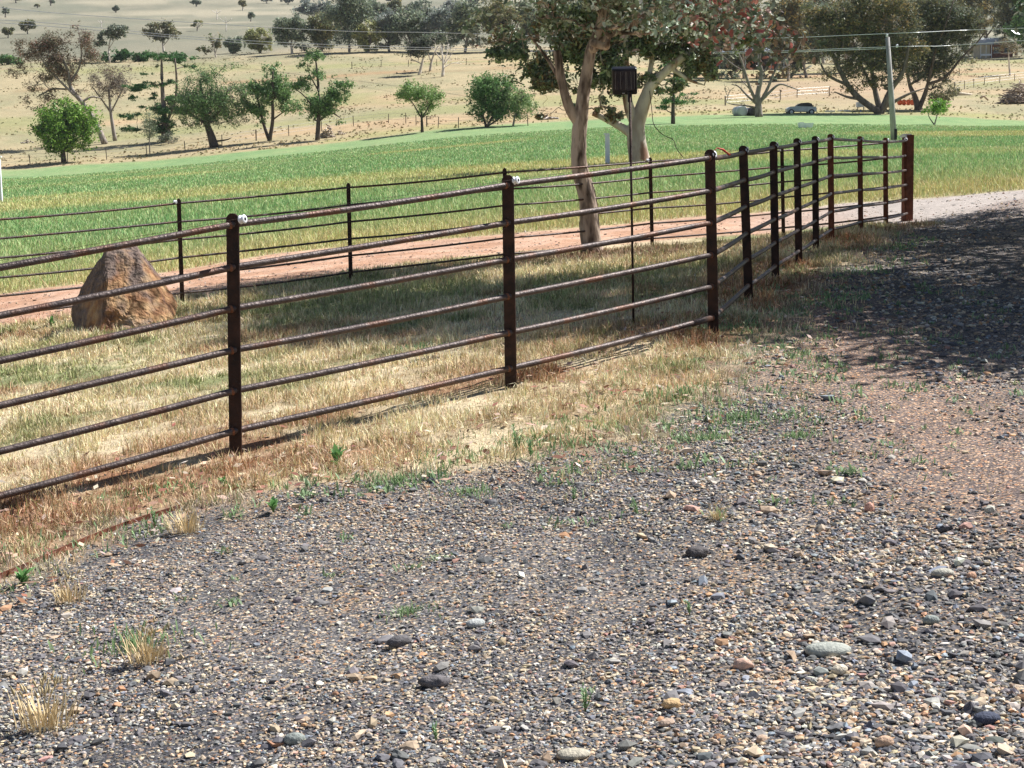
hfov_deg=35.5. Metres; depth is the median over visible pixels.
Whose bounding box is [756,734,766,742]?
stone
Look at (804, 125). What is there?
water trough
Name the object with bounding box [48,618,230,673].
weed
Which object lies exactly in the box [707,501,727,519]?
dry grass tuft
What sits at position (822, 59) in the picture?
gum tree
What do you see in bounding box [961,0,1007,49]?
gum tree
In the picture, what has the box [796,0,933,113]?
gum tree
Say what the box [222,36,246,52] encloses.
bush
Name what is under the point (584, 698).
weed
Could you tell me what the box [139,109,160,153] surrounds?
sapling
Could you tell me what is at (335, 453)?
weed
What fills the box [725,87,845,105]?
wire fence
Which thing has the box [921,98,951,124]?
bush
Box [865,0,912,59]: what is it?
gum tree
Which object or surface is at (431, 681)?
stone
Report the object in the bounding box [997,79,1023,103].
brush pile
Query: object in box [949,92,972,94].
fallen log
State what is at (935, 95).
shrub
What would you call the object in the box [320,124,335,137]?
rock
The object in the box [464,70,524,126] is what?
bushy tree
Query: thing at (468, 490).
weed
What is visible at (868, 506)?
stone
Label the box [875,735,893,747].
stone
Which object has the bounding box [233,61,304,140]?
twin trunked tree
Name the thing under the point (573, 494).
weed
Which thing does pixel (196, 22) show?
hill tree
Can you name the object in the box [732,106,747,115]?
drum
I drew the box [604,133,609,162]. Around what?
marker post
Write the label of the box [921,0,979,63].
gum tree
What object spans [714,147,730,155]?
clamp lead
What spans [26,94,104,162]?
shade tree
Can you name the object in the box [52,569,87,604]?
dry grass tuft
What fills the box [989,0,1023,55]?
gum tree
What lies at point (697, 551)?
stone
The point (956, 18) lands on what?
gum tree
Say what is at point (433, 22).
gum tree
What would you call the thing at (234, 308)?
rail fence
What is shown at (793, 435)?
weed
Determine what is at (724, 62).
gum tree
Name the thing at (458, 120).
wire fence
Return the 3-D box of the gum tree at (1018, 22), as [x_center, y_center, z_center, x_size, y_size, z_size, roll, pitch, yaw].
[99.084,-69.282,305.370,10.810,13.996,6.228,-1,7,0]
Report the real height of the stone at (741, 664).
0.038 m
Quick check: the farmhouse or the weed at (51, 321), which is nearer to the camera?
the weed at (51, 321)
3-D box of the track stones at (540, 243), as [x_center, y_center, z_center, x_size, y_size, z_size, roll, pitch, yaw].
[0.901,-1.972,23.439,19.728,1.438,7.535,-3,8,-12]
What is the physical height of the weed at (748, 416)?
0.079 m
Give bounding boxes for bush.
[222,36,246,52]
[500,87,538,125]
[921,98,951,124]
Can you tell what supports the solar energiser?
on the lawn at (36, 452)
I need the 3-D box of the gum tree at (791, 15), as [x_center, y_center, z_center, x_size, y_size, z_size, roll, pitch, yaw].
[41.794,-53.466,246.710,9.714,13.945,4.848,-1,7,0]
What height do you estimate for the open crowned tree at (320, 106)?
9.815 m
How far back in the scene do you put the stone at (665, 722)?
4.04 m
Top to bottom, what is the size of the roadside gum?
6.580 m
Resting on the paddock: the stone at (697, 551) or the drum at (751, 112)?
the drum at (751, 112)
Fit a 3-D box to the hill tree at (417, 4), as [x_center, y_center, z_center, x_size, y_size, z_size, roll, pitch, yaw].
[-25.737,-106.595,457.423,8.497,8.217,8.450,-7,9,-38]
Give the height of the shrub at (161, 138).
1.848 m
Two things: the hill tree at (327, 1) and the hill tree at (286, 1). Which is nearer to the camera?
the hill tree at (327, 1)
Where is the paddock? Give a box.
[0,114,1023,293]
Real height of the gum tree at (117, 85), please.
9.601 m
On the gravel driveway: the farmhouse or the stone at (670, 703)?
the stone at (670, 703)
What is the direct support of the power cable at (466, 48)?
attached to the power pole
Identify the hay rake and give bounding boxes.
[897,99,913,104]
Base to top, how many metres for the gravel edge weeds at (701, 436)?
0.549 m
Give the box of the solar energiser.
[612,66,636,322]
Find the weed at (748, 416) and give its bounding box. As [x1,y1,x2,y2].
[696,404,802,424]
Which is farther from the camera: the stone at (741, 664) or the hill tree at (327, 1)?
the hill tree at (327, 1)
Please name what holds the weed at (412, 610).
on the gravel driveway
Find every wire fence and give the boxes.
[0,113,527,164]
[351,57,485,66]
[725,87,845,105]
[954,72,1022,88]
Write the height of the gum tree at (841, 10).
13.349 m
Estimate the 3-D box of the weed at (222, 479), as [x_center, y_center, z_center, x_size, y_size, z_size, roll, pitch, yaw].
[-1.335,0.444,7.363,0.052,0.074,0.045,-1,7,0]
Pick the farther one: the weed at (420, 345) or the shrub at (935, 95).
the shrub at (935, 95)
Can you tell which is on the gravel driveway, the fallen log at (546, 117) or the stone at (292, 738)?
the stone at (292, 738)
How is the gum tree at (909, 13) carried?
on the hillside
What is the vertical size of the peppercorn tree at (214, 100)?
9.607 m
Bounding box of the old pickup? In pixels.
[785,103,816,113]
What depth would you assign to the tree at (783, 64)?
287.95 m
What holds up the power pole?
on the paddock
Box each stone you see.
[284,732,304,744]
[386,634,411,647]
[418,674,450,687]
[466,618,484,627]
[556,748,589,760]
[659,718,674,726]
[661,697,681,708]
[685,545,708,557]
[733,658,753,670]
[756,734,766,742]
[805,641,850,657]
[831,664,847,674]
[864,502,873,511]
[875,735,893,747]
[922,615,939,624]
[931,568,953,576]
[967,571,976,578]
[973,711,1000,724]
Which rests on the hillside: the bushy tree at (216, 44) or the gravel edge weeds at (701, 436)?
the bushy tree at (216, 44)
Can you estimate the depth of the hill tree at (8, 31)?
429.24 m
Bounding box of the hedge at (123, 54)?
[99,47,187,61]
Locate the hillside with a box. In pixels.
[0,0,1023,64]
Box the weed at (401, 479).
[353,464,444,490]
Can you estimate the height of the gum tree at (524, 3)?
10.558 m
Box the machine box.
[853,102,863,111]
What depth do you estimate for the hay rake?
193.04 m
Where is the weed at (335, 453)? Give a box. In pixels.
[329,443,345,466]
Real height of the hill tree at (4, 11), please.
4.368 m
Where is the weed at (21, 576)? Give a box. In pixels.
[14,566,34,585]
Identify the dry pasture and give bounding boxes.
[0,50,1023,169]
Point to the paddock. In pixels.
(794, 119)
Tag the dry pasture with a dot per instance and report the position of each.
(369, 97)
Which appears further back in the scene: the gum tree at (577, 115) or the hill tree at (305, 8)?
the hill tree at (305, 8)
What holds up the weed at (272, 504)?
on the gravel driveway
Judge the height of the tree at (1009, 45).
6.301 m
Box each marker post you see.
[0,156,2,201]
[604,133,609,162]
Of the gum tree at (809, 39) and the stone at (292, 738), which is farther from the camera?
the gum tree at (809, 39)
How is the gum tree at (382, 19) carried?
on the dry pasture
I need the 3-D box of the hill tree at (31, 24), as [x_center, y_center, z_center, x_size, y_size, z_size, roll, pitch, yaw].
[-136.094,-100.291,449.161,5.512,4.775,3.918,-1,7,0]
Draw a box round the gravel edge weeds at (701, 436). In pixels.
[173,280,1023,607]
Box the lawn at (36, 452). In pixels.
[0,222,947,581]
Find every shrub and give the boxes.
[0,53,24,64]
[156,131,179,143]
[926,82,961,106]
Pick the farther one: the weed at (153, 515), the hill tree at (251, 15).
the hill tree at (251, 15)
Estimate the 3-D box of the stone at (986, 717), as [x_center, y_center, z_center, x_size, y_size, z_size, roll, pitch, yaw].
[1.157,0.815,3.901,0.071,0.032,0.044,-1,7,0]
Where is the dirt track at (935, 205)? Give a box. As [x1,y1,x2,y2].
[0,190,1023,324]
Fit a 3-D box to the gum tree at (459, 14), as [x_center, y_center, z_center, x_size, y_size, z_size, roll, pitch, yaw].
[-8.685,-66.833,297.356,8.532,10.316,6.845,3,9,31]
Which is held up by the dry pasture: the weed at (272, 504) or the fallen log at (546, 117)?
the fallen log at (546, 117)
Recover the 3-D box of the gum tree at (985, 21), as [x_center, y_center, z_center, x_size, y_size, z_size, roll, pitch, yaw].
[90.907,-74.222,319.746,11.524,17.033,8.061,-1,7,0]
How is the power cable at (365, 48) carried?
attached to the power pole
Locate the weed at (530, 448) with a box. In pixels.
[525,436,532,457]
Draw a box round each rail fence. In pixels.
[0,134,913,499]
[0,143,901,310]
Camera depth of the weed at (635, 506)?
6.12 m
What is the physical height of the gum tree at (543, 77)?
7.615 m
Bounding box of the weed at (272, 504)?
[266,496,277,512]
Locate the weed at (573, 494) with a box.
[571,485,576,501]
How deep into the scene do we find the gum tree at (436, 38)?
255.62 m
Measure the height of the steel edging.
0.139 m
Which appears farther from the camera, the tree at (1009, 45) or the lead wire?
the tree at (1009, 45)
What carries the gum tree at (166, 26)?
on the hillside
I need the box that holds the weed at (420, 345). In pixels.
[377,341,442,354]
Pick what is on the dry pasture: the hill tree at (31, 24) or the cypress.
the cypress
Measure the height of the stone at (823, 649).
0.043 m
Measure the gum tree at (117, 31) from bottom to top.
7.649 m
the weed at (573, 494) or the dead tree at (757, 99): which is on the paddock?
the dead tree at (757, 99)
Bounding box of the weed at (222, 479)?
[217,474,226,486]
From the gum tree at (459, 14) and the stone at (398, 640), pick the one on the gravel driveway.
the stone at (398, 640)
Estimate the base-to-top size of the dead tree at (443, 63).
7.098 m
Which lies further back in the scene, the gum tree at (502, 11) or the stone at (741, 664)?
the gum tree at (502, 11)
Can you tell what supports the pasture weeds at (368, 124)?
on the dry pasture
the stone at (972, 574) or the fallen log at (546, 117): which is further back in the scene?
the fallen log at (546, 117)
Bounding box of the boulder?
[71,246,177,331]
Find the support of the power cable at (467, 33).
attached to the power pole
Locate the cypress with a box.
[115,51,200,141]
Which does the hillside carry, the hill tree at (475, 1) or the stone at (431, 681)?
the hill tree at (475, 1)
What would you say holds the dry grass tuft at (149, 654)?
on the gravel driveway
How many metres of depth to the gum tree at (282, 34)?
308.08 m
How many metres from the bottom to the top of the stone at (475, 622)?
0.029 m
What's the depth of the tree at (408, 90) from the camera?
165.52 m
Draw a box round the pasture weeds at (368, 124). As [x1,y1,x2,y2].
[0,45,1023,168]
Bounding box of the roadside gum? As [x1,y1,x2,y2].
[1009,0,1023,35]
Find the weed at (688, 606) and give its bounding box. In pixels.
[683,599,690,614]
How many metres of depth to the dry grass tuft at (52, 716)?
4.46 m
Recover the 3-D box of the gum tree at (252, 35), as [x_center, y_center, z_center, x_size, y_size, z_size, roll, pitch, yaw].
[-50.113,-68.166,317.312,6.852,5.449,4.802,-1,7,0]
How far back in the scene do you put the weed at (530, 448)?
7.20 m
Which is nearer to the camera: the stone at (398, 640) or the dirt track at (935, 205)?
the stone at (398, 640)
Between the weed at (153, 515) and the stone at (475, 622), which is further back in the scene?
the weed at (153, 515)
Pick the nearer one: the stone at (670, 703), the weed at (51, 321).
the stone at (670, 703)
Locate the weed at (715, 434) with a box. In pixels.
[672,428,749,446]
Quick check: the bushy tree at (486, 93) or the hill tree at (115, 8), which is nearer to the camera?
the bushy tree at (486, 93)
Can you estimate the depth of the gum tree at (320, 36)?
309.50 m
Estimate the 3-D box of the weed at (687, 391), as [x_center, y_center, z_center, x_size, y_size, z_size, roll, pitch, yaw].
[0.896,0.043,8.270,0.593,0.114,0.453,-1,7,0]
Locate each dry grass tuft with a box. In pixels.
[8,671,85,735]
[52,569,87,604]
[115,616,173,665]
[163,494,209,534]
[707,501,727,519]
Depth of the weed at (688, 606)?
4.92 m
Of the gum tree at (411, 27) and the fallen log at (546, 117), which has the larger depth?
the gum tree at (411, 27)
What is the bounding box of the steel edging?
[0,505,180,578]
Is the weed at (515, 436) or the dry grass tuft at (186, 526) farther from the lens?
the weed at (515, 436)
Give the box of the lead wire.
[649,91,682,156]
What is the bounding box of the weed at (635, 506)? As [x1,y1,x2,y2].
[632,498,637,514]
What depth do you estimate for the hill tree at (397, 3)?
471.30 m
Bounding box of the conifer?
[653,61,698,123]
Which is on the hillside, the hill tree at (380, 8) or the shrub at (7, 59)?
the hill tree at (380, 8)
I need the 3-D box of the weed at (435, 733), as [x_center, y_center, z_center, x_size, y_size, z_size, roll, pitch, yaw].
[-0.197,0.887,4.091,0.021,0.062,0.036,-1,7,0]
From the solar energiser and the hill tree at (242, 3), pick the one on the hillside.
the hill tree at (242, 3)
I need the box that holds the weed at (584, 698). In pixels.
[579,681,594,711]
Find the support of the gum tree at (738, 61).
on the dry pasture
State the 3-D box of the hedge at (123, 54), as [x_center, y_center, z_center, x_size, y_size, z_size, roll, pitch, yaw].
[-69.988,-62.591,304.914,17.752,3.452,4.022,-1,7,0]
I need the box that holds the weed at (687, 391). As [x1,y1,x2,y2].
[630,381,741,408]
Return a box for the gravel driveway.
[0,199,1023,767]
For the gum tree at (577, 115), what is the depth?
20.14 m
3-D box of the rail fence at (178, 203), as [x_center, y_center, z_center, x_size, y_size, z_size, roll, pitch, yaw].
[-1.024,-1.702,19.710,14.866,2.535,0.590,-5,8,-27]
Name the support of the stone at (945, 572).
on the gravel driveway
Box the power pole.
[885,34,897,140]
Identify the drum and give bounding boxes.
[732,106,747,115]
[746,108,754,115]
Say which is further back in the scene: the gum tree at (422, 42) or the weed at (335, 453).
the gum tree at (422, 42)
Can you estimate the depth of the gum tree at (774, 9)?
288.96 m
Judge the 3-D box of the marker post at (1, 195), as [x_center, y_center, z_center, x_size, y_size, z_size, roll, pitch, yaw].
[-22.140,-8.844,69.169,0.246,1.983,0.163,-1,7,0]
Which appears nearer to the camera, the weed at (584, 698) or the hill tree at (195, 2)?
the weed at (584, 698)
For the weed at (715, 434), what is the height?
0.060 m
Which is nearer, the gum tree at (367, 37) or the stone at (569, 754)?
the stone at (569, 754)
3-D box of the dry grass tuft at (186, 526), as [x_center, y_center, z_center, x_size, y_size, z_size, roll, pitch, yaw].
[-1.344,0.536,6.585,0.203,0.157,0.165,-1,7,0]
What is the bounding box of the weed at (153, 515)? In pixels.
[150,506,159,527]
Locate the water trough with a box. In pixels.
[797,122,813,127]
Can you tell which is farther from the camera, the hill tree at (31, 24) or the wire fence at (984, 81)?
the hill tree at (31, 24)
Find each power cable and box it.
[0,7,1020,37]
[5,20,1023,51]
[5,23,885,52]
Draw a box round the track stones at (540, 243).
[0,191,1022,324]
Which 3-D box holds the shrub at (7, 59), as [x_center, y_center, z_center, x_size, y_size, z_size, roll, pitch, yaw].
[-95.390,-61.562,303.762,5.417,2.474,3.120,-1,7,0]
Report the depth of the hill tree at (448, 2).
478.86 m
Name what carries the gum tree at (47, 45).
on the dry pasture
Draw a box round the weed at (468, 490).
[428,480,499,502]
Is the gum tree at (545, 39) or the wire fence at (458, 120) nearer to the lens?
the wire fence at (458, 120)
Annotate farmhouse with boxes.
[973,38,1015,57]
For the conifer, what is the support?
on the paddock
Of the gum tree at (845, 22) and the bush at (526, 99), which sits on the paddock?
the bush at (526, 99)
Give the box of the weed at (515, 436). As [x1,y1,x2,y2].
[511,423,522,450]
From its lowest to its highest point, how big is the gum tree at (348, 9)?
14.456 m
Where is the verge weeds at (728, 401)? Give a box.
[0,227,1019,594]
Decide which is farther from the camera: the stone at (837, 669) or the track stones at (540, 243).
the track stones at (540, 243)
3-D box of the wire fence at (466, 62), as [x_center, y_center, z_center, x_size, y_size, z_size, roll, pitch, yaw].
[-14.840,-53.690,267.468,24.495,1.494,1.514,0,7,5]
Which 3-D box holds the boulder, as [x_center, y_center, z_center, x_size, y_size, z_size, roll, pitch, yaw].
[-3.901,-0.953,16.200,0.991,0.877,1.285,-4,8,-23]
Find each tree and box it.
[1,6,9,16]
[1,26,14,37]
[4,20,107,143]
[18,19,37,33]
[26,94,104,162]
[86,62,134,140]
[93,23,129,62]
[112,5,119,12]
[141,18,182,52]
[162,59,253,147]
[189,0,201,6]
[190,20,202,30]
[195,33,224,56]
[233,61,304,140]
[238,0,247,10]
[242,27,275,52]
[248,12,254,21]
[270,9,316,53]
[279,0,293,4]
[286,48,357,139]
[292,0,326,15]
[303,12,342,50]
[314,0,376,51]
[322,0,344,16]
[351,19,386,52]
[362,0,390,17]
[371,5,405,50]
[383,4,428,50]
[387,0,407,13]
[390,78,446,131]
[402,35,434,74]
[403,0,435,16]
[419,3,459,51]
[420,29,447,70]
[431,32,461,76]
[439,0,461,12]
[440,0,489,52]
[457,0,827,253]
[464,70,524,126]
[466,0,484,4]
[479,0,527,46]
[483,0,770,161]
[511,0,552,44]
[536,0,577,50]
[681,2,742,79]
[716,48,795,69]
[718,0,770,77]
[720,44,799,116]
[724,0,755,67]
[753,0,811,80]
[761,0,804,43]
[785,0,832,77]
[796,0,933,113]
[806,0,842,62]
[829,1,876,72]
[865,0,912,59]
[892,0,926,27]
[897,0,986,109]
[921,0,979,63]
[956,0,994,55]
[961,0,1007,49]
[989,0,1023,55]
[993,38,1023,74]
[1002,0,1023,54]
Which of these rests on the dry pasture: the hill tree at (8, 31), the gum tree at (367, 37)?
the gum tree at (367, 37)
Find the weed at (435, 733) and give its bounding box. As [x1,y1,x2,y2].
[432,721,438,740]
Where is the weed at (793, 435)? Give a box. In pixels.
[758,426,834,440]
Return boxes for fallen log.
[542,114,558,119]
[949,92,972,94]
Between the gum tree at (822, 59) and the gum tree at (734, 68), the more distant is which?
the gum tree at (822, 59)
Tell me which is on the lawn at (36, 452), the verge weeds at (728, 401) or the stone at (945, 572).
the verge weeds at (728, 401)
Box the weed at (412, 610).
[365,599,443,623]
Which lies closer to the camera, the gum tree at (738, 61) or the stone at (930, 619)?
the stone at (930, 619)
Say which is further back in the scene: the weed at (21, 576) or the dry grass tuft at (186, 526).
the dry grass tuft at (186, 526)
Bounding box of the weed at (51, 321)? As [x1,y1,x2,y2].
[48,315,54,324]
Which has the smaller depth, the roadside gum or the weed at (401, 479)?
the weed at (401, 479)

